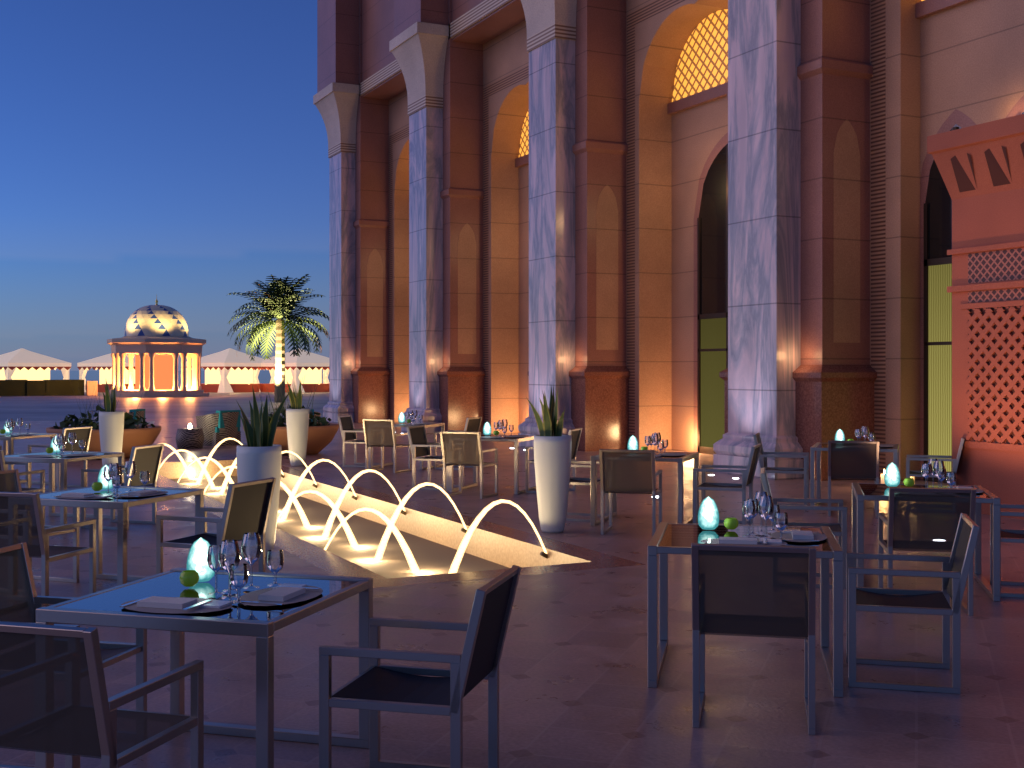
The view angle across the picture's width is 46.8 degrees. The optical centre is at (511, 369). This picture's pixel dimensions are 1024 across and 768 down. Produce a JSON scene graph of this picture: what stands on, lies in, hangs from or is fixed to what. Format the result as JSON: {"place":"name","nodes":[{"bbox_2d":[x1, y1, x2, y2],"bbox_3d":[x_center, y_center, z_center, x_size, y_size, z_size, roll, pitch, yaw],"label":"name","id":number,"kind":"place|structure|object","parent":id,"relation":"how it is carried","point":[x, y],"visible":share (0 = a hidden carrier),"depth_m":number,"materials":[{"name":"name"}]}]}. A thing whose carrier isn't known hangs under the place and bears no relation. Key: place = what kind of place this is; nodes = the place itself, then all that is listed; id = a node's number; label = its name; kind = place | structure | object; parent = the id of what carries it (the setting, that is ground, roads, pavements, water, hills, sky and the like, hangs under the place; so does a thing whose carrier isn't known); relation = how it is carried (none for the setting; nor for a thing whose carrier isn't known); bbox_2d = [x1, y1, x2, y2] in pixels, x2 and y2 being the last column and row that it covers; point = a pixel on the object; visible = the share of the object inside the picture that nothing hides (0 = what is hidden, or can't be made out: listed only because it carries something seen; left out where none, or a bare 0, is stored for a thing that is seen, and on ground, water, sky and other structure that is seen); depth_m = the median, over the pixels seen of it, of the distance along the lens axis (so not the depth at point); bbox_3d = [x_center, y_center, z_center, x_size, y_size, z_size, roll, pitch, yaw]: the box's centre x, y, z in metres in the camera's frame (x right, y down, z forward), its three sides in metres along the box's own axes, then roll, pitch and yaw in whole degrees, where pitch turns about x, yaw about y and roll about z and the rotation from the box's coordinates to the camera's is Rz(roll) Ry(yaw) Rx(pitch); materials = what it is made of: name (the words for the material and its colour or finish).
{"place":"outdoors","nodes":[
{"label":"outdoors","id":0,"kind":"place"},
{"bbox_2d":[0,392,328,420],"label":"plaza paving","id":1,"kind":"structure","parent":0,"point":[38,408],"depth_m":61.63,"materials":[{"name":"stone"}]},
{"bbox_2d":[0,348,70,379],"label":"beach tent","id":2,"kind":"object","parent":1,"relation":"on","point":[21,364],"visible":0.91,"depth_m":96.05,"materials":[{"name":"beige fabric"}]},
{"bbox_2d":[0,380,83,395],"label":"hedge","id":3,"kind":"object","parent":1,"relation":"on","point":[36,387],"visible":0.95,"depth_m":82.57,"materials":[{"name":"green plant"}]},
{"bbox_2d":[86,381,97,394],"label":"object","id":4,"kind":"object","parent":1,"relation":"on","point":[91,386],"visible":0.86,"depth_m":83.70,"materials":[{"name":"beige stone"}]},
{"bbox_2d":[77,353,135,391],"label":"beach tent","id":5,"kind":"object","parent":1,"relation":"on","point":[103,364],"visible":0.37,"depth_m":95.53,"materials":[{"name":"beige fabric"}]},
{"bbox_2d":[104,297,208,397],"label":"domed pavilion","id":6,"kind":"structure","parent":1,"relation":"on","point":[151,331],"depth_m":78.31,"materials":[{"name":"beige stone"}]},
{"bbox_2d":[186,348,274,392],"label":"beach tent","id":7,"kind":"object","parent":1,"relation":"on","point":[229,370],"visible":0.69,"depth_m":95.50,"materials":[{"name":"beige fabric"}]},
{"bbox_2d":[227,274,328,401],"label":"palm tree","id":8,"kind":"object","parent":1,"relation":"on","point":[280,303],"visible":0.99,"depth_m":65.48,"materials":[{"name":"green plant"}]},
{"bbox_2d":[252,348,328,392],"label":"beach tent","id":9,"kind":"object","parent":1,"relation":"on","point":[306,366],"visible":0.63,"depth_m":96.05,"materials":[{"name":"beige fabric"}]},
{"bbox_2d":[322,367,328,383],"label":"beach tent","id":10,"kind":"object","parent":1,"relation":"on","point":[325,376],"visible":0.02,"depth_m":97.70,"materials":[{"name":"beige fabric"}]},
{"bbox_2d":[0,0,328,370],"label":"sky","id":11,"kind":"structure","parent":0,"point":[175,152],"materials":[{"name":"blue"}]},
{"bbox_2d":[50,371,328,388],"bbox_3d":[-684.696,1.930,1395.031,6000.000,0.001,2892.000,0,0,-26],"label":"sea water","id":12,"kind":"structure","parent":0,"point":[264,377],"depth_m":347.31,"materials":[{"name":"blue liquid"}]},
{"bbox_2d":[278,409,320,422],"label":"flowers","id":13,"kind":"object","parent":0,"point":[312,414],"visible":0.07,"depth_m":26.96,"materials":[{"name":"plant"}]},
{"bbox_2d":[0,416,1023,767],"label":"terrace paving","id":14,"kind":"structure","parent":0,"point":[576,690],"depth_m":7.17,"materials":[{"name":"stone"}]},
{"bbox_2d":[5,462,29,487],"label":"chair","id":15,"kind":"object","parent":14,"relation":"on","point":[26,480],"visible":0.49,"depth_m":13.46,"materials":[{"name":"silver metal"}]},
{"bbox_2d":[0,450,44,524],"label":"chair","id":16,"kind":"object","parent":14,"relation":"on","point":[27,490],"visible":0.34,"depth_m":12.37,"materials":[{"name":"silver metal"}]},
{"bbox_2d":[0,432,59,483],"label":"table","id":17,"kind":"object","parent":14,"relation":"on","point":[8,444],"visible":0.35,"depth_m":16.90,"materials":[{"name":"silver metal"}]},
{"bbox_2d":[4,421,11,432],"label":"egg lamp","id":18,"kind":"object","parent":17,"relation":"on","point":[7,430],"visible":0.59,"depth_m":17.27,"materials":[{"name":"white glass"}]},
{"bbox_2d":[0,418,36,435],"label":"tableware","id":19,"kind":"object","parent":17,"relation":"on","point":[3,431],"visible":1,"depth_m":17.02,"materials":[{"name":"beige"}]},
{"bbox_2d":[0,469,78,582],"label":"chair","id":20,"kind":"object","parent":14,"relation":"on","point":[9,480],"visible":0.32,"depth_m":9.40,"materials":[{"name":"silver metal"}]},
{"bbox_2d":[0,492,95,606],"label":"chair","id":21,"kind":"object","parent":14,"relation":"on","point":[21,518],"visible":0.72,"depth_m":7.83,"materials":[{"name":"silver metal"}]},
{"bbox_2d":[28,426,91,490],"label":"chair","id":22,"kind":"object","parent":14,"relation":"on","point":[83,434],"visible":0.34,"depth_m":16.67,"materials":[{"name":"silver metal"}]},
{"bbox_2d":[4,451,123,525],"bbox_3d":[-5.002,1.305,13.029,1.000,0.750,1.000,0,0,19],"label":"table","id":23,"kind":"object","parent":14,"relation":"on","point":[63,514],"visible":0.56,"depth_m":12.80,"materials":[{"name":"silver metal"}]},
{"bbox_2d":[50,436,61,452],"bbox_3d":[-5.120,0.833,13.302,0.120,0.190,0.123,0,0,-26],"label":"egg lamp","id":24,"kind":"object","parent":23,"relation":"on","point":[55,448],"visible":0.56,"depth_m":13.25,"materials":[{"name":"white glass"}]},
{"bbox_2d":[20,433,96,456],"bbox_3d":[-4.931,0.812,12.890,0.685,0.232,0.693,0,0,19],"label":"tableware","id":25,"kind":"object","parent":23,"relation":"on","point":[51,449],"visible":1,"depth_m":12.96,"materials":[{"name":"beige"}]},
{"bbox_2d":[0,542,146,767],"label":"chair","id":26,"kind":"object","parent":14,"relation":"on","point":[21,601],"visible":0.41,"depth_m":5.38,"materials":[{"name":"silver metal"}]},
{"bbox_2d":[0,622,203,767],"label":"chair","id":27,"kind":"object","parent":14,"relation":"on","point":[54,699],"visible":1,"depth_m":3.79,"materials":[{"name":"black fabric"}]},
{"bbox_2d":[46,377,160,459],"bbox_3d":[-7.837,0.884,22.777,2.100,1.592,2.100,0,0,-26],"label":"bowl planter","id":28,"kind":"object","parent":14,"relation":"on","point":[142,432],"visible":0.55,"depth_m":22.34,"materials":[{"name":"brown ceramic"}]},
{"bbox_2d":[99,381,123,469],"bbox_3d":[-6.541,0.907,19.366,0.399,1.546,0.439,0,0,5],"label":"planter","id":29,"kind":"object","parent":14,"relation":"on","point":[111,425],"visible":0.92,"depth_m":19.21,"materials":[{"name":"white ceramic"}]},
{"bbox_2d":[39,486,203,585],"bbox_3d":[-3.042,1.305,8.945,1.000,0.750,1.000,0,0,19],"label":"table","id":30,"kind":"object","parent":14,"relation":"on","point":[120,505],"visible":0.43,"depth_m":8.70,"materials":[{"name":"silver metal"}]},
{"bbox_2d":[98,465,112,489],"bbox_3d":[-3.160,0.833,9.217,0.120,0.190,0.123,0,0,-26],"label":"egg lamp","id":31,"kind":"object","parent":30,"relation":"on","point":[107,485],"visible":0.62,"depth_m":9.17,"materials":[{"name":"white glass"}]},
{"bbox_2d":[52,461,167,498],"bbox_3d":[-2.971,0.812,8.806,0.685,0.232,0.693,0,0,19],"label":"tableware","id":32,"kind":"object","parent":30,"relation":"on","point":[97,486],"visible":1,"depth_m":8.81,"materials":[{"name":"beige"}]},
{"bbox_2d":[81,444,163,529],"bbox_3d":[-4.179,1.241,12.727,0.654,0.878,0.560,0,0,15],"label":"chair","id":33,"kind":"object","parent":14,"relation":"on","point":[145,458],"visible":0.6,"depth_m":12.65,"materials":[{"name":"brown fabric"}]},
{"bbox_2d":[128,409,144,424],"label":"wicker chair","id":34,"kind":"object","parent":14,"relation":"on","point":[139,413],"visible":0.19,"depth_m":26.93,"materials":[{"name":"teal"}]},
{"bbox_2d":[176,424,203,448],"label":"wicker side table","id":35,"kind":"object","parent":14,"relation":"on","point":[189,437],"visible":1,"depth_m":25.23,"materials":[{"name":"brown wicker"}]},
{"bbox_2d":[36,568,372,767],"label":"table","id":36,"kind":"object","parent":14,"relation":"on","point":[262,624],"visible":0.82,"depth_m":4.79,"materials":[{"name":"silver metal"}]},
{"bbox_2d":[187,538,214,581],"bbox_3d":[-1.370,0.833,5.217,0.120,0.190,0.123,0,0,-26],"label":"egg lamp","id":37,"kind":"object","parent":36,"relation":"on","point":[197,558],"visible":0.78,"depth_m":5.17,"materials":[{"name":"white glass"}]},
{"bbox_2d":[120,532,322,612],"bbox_3d":[-1.159,0.812,4.816,0.685,0.232,0.693,0,0,16],"label":"tableware","id":38,"kind":"object","parent":36,"relation":"on","point":[285,593],"visible":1,"depth_m":4.79,"materials":[{"name":"beige"}]},
{"bbox_2d":[156,477,275,573],"bbox_3d":[-2.167,1.241,8.701,0.654,0.878,0.560,0,0,21],"label":"chair","id":39,"kind":"object","parent":14,"relation":"on","point":[246,509],"visible":0.62,"depth_m":8.57,"materials":[{"name":"black fabric"}]},
{"bbox_2d":[196,410,240,445],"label":"wicker chair","id":40,"kind":"object","parent":14,"relation":"on","point":[217,427],"visible":0.87,"depth_m":26.17,"materials":[{"name":"brown wicker"}]},
{"bbox_2d":[236,385,290,557],"bbox_3d":[-2.266,0.900,10.673,0.418,1.560,0.448,0,0,40],"label":"planter","id":41,"kind":"object","parent":14,"relation":"on","point":[259,455],"visible":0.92,"depth_m":10.55,"materials":[{"name":"white ceramic"}]},
{"bbox_2d":[243,377,338,454],"bbox_3d":[-4.431,0.883,23.780,1.900,1.593,1.900,0,0,-26],"label":"bowl planter","id":42,"kind":"object","parent":14,"relation":"on","point":[322,432],"visible":0.4,"depth_m":23.34,"materials":[{"name":"brown ceramic"}]},
{"bbox_2d":[286,380,308,465],"bbox_3d":[-3.750,0.921,20.745,0.397,1.518,0.454,0,0,3],"label":"planter","id":43,"kind":"object","parent":14,"relation":"on","point":[297,419],"visible":0.99,"depth_m":20.59,"materials":[{"name":"white ceramic"}]},
{"bbox_2d":[171,476,509,578],"bbox_3d":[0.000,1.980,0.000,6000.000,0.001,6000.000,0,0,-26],"label":"fountain","id":44,"kind":"object","parent":14,"relation":"in","point":[431,557],"depth_m":13.58,"materials":[{"name":"stone"},{"name":"water"}]},
{"bbox_2d":[159,438,547,573],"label":"fountain water jets","id":45,"kind":"object","parent":44,"relation":"attached to","point":[414,568],"visible":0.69,"depth_m":13.13},
{"bbox_2d":[338,415,380,466],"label":"chair","id":46,"kind":"object","parent":14,"relation":"on","point":[347,429],"visible":0.64,"depth_m":20.77,"materials":[{"name":"silver metal"}]},
{"bbox_2d":[362,419,410,472],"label":"chair","id":47,"kind":"object","parent":14,"relation":"on","point":[380,433],"visible":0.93,"depth_m":19.40,"materials":[{"name":"fabric"}]},
{"bbox_2d":[368,422,444,469],"bbox_3d":[-1.817,1.305,20.496,1.000,0.750,1.000,0,0,19],"label":"table","id":48,"kind":"object","parent":14,"relation":"on","point":[370,465],"visible":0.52,"depth_m":20.28,"materials":[{"name":"silver metal"}]},
{"bbox_2d":[398,412,404,422],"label":"egg lamp","id":49,"kind":"object","parent":48,"relation":"on","point":[401,418],"visible":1,"depth_m":20.73,"materials":[{"name":"white glass"}]},
{"bbox_2d":[394,410,432,424],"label":"tableware","id":50,"kind":"object","parent":48,"relation":"on","point":[411,416],"visible":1,"depth_m":20.46,"materials":[{"name":"beige"}]},
{"bbox_2d":[319,565,520,767],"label":"chair","id":51,"kind":"object","parent":14,"relation":"on","point":[376,687],"visible":1,"depth_m":4.61,"materials":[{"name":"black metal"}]},
{"bbox_2d":[406,425,463,490],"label":"chair","id":52,"kind":"object","parent":14,"relation":"on","point":[420,445],"visible":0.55,"depth_m":16.86,"materials":[{"name":"silver metal"}]},
{"bbox_2d":[434,417,481,469],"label":"chair","id":53,"kind":"object","parent":14,"relation":"on","point":[472,424],"visible":0.29,"depth_m":20.08,"materials":[{"name":"brown fabric"}]},
{"bbox_2d":[440,431,497,498],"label":"chair","id":54,"kind":"object","parent":14,"relation":"on","point":[460,449],"visible":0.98,"depth_m":15.53,"materials":[{"name":"grey fabric"}]},
{"bbox_2d":[449,434,535,494],"bbox_3d":[-0.235,1.305,16.594,1.000,0.750,1.000,0,0,19],"label":"table","id":55,"kind":"object","parent":14,"relation":"on","point":[516,441],"visible":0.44,"depth_m":16.24,"materials":[{"name":"silver metal"}]},
{"bbox_2d":[483,422,490,434],"bbox_3d":[-0.353,0.833,16.867,0.120,0.190,0.123,0,0,-26],"label":"egg lamp","id":56,"kind":"object","parent":55,"relation":"on","point":[487,429],"visible":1,"depth_m":16.82,"materials":[{"name":"white glass"}]},
{"bbox_2d":[481,419,525,437],"bbox_3d":[-0.153,0.812,16.448,0.614,0.232,0.741,0,0,31],"label":"tableware","id":57,"kind":"object","parent":55,"relation":"on","point":[499,428],"visible":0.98,"depth_m":16.55,"materials":[{"name":"beige"}]},
{"bbox_2d":[526,385,571,532],"bbox_3d":[0.416,0.911,12.277,0.415,1.537,0.400,0,0,-45],"label":"planter","id":58,"kind":"object","parent":14,"relation":"on","point":[552,451],"visible":1,"depth_m":12.15,"materials":[{"name":"white ceramic"}]},
{"bbox_2d":[525,428,581,492],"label":"chair","id":59,"kind":"object","parent":14,"relation":"on","point":[575,433],"visible":0.5,"depth_m":16.21,"materials":[{"name":"silver metal"}]},
{"bbox_2d":[566,461,608,521],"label":"chair","id":60,"kind":"object","parent":14,"relation":"on","point":[578,481],"visible":0.18,"depth_m":13.55,"materials":[{"name":"silver metal"}]},
{"bbox_2d":[599,449,661,535],"bbox_3d":[1.231,1.241,12.229,0.560,0.878,0.654,0,0,14],"label":"chair","id":61,"kind":"object","parent":14,"relation":"on","point":[628,471],"visible":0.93,"depth_m":11.99,"materials":[{"name":"fabric"}]},
{"bbox_2d":[591,451,698,525],"bbox_3d":[1.483,1.305,13.093,1.000,0.750,1.000,0,0,19],"label":"table","id":62,"kind":"object","parent":14,"relation":"on","point":[681,459],"visible":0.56,"depth_m":12.77,"materials":[{"name":"silver metal"}]},
{"bbox_2d":[627,436,637,449],"bbox_3d":[1.365,0.833,13.366,0.120,0.190,0.123,0,0,-26],"label":"egg lamp","id":63,"kind":"object","parent":62,"relation":"on","point":[632,443],"visible":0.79,"depth_m":13.32,"materials":[{"name":"white glass"}]},
{"bbox_2d":[641,432,686,455],"bbox_3d":[1.565,0.812,12.947,0.614,0.232,0.741,0,0,31],"label":"tableware","id":64,"kind":"object","parent":62,"relation":"on","point":[653,440],"visible":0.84,"depth_m":13.05,"materials":[{"name":"beige"}]},
{"bbox_2d":[313,0,1023,482],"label":"palace facade","id":65,"kind":"structure","parent":14,"relation":"on","point":[719,232],"depth_m":24.54,"materials":[{"name":"stone"}]},
{"bbox_2d":[693,444,761,524],"bbox_3d":[2.326,1.241,12.767,0.654,0.878,0.560,0,0,19],"label":"chair","id":66,"kind":"object","parent":14,"relation":"on","point":[748,473],"visible":0.76,"depth_m":12.61,"materials":[{"name":"silver metal"}]},
{"bbox_2d":[648,522,842,696],"bbox_3d":[1.301,1.305,6.654,1.000,0.750,1.000,0,0,11],"label":"table","id":67,"kind":"object","parent":14,"relation":"on","point":[672,538],"visible":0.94,"depth_m":6.46,"materials":[{"name":"silver metal"}]},
{"bbox_2d":[698,496,718,529],"bbox_3d":[1.146,0.833,6.908,0.120,0.190,0.123,0,0,-26],"label":"egg lamp","id":68,"kind":"object","parent":67,"relation":"on","point":[708,515],"visible":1,"depth_m":6.87,"materials":[{"name":"white glass"}]},
{"bbox_2d":[701,491,826,545],"bbox_3d":[1.403,0.812,6.522,0.614,0.232,0.741,0,0,23],"label":"tableware","id":69,"kind":"object","parent":67,"relation":"on","point":[792,535],"visible":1,"depth_m":6.54,"materials":[{"name":"beige"}]},
{"bbox_2d":[691,543,815,734],"bbox_3d":[1.169,1.241,5.727,0.560,0.878,0.654,0,0,12],"label":"chair","id":70,"kind":"object","parent":14,"relation":"on","point":[755,590],"visible":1,"depth_m":5.47,"materials":[{"name":"black metal"}]},
{"bbox_2d":[753,433,808,505],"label":"chair","id":71,"kind":"object","parent":14,"relation":"on","point":[763,456],"visible":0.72,"depth_m":14.67,"materials":[{"name":"silver metal"}]},
{"bbox_2d":[760,467,846,588],"bbox_3d":[2.308,1.241,9.409,0.654,0.878,0.560,0,0,13],"label":"chair","id":72,"kind":"object","parent":14,"relation":"on","point":[839,529],"visible":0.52,"depth_m":9.20,"materials":[{"name":"silver metal"}]},
{"bbox_2d":[828,440,878,517],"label":"chair","id":73,"kind":"object","parent":14,"relation":"on","point":[853,460],"visible":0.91,"depth_m":13.48,"materials":[{"name":"silver metal"}]},
{"bbox_2d":[810,442,898,505],"bbox_3d":[4.222,1.305,14.548,1.000,0.750,1.000,0,0,19],"label":"table","id":74,"kind":"object","parent":14,"relation":"on","point":[818,447],"visible":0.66,"depth_m":14.23,"materials":[{"name":"silver metal"}]},
{"bbox_2d":[835,429,844,440],"bbox_3d":[4.104,0.833,14.821,0.120,0.190,0.123,0,0,-26],"label":"egg lamp","id":75,"kind":"object","parent":74,"relation":"on","point":[839,435],"visible":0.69,"depth_m":14.78,"materials":[{"name":"white glass"}]},
{"bbox_2d":[847,426,892,446],"bbox_3d":[4.304,0.812,14.403,0.614,0.232,0.741,0,0,31],"label":"tableware","id":76,"kind":"object","parent":74,"relation":"on","point":[861,434],"visible":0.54,"depth_m":14.51,"materials":[{"name":"beige"}]},
{"bbox_2d":[881,469,914,483],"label":"candle lanterns","id":77,"kind":"object","parent":14,"relation":"on","point":[882,479],"visible":0.18,"depth_m":16.57,"materials":[{"name":"glass"}]},
{"bbox_2d":[846,513,979,693],"bbox_3d":[2.169,1.241,6.462,0.654,0.878,0.560,0,0,15],"label":"chair","id":78,"kind":"object","parent":14,"relation":"on","point":[954,572],"visible":1,"depth_m":6.28,"materials":[{"name":"silver metal"}]},
{"bbox_2d":[852,482,999,601],"bbox_3d":[3.176,1.305,9.189,1.000,0.750,1.000,0,0,14],"label":"table","id":79,"kind":"object","parent":14,"relation":"on","point":[861,492],"visible":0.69,"depth_m":8.82,"materials":[{"name":"silver metal"}]},
{"bbox_2d":[884,463,899,486],"bbox_3d":[3.034,0.833,9.451,0.120,0.190,0.123,0,0,-26],"label":"egg lamp","id":80,"kind":"object","parent":79,"relation":"on","point":[892,476],"visible":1,"depth_m":9.41,"materials":[{"name":"white glass"}]},
{"bbox_2d":[903,458,983,492],"bbox_3d":[3.271,0.812,9.052,0.614,0.232,0.741,0,0,26],"label":"tableware","id":81,"kind":"object","parent":79,"relation":"on","point":[909,482],"visible":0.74,"depth_m":9.16,"materials":[{"name":"beige"}]},
{"bbox_2d":[878,487,975,615],"bbox_3d":[2.915,1.241,8.357,0.560,0.878,0.654,0,0,10],"label":"chair","id":82,"kind":"object","parent":14,"relation":"on","point":[921,519],"visible":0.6,"depth_m":8.11,"materials":[{"name":"black fabric"}]},
{"bbox_2d":[906,438,963,484],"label":"chair","id":83,"kind":"object","parent":14,"relation":"on","point":[954,467],"visible":0.56,"depth_m":14.11,"materials":[{"name":"silver metal"}]},
{"bbox_2d":[927,114,1023,519],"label":"kiosk","id":84,"kind":"object","parent":14,"relation":"on","point":[980,168],"visible":1,"depth_m":13.68,"materials":[{"name":"stone"}]},
{"bbox_2d":[990,503,1023,597],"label":"chair","id":85,"kind":"object","parent":14,"relation":"on","point":[1012,535],"visible":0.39,"depth_m":9.13,"materials":[{"name":"silver metal"}]}
]}

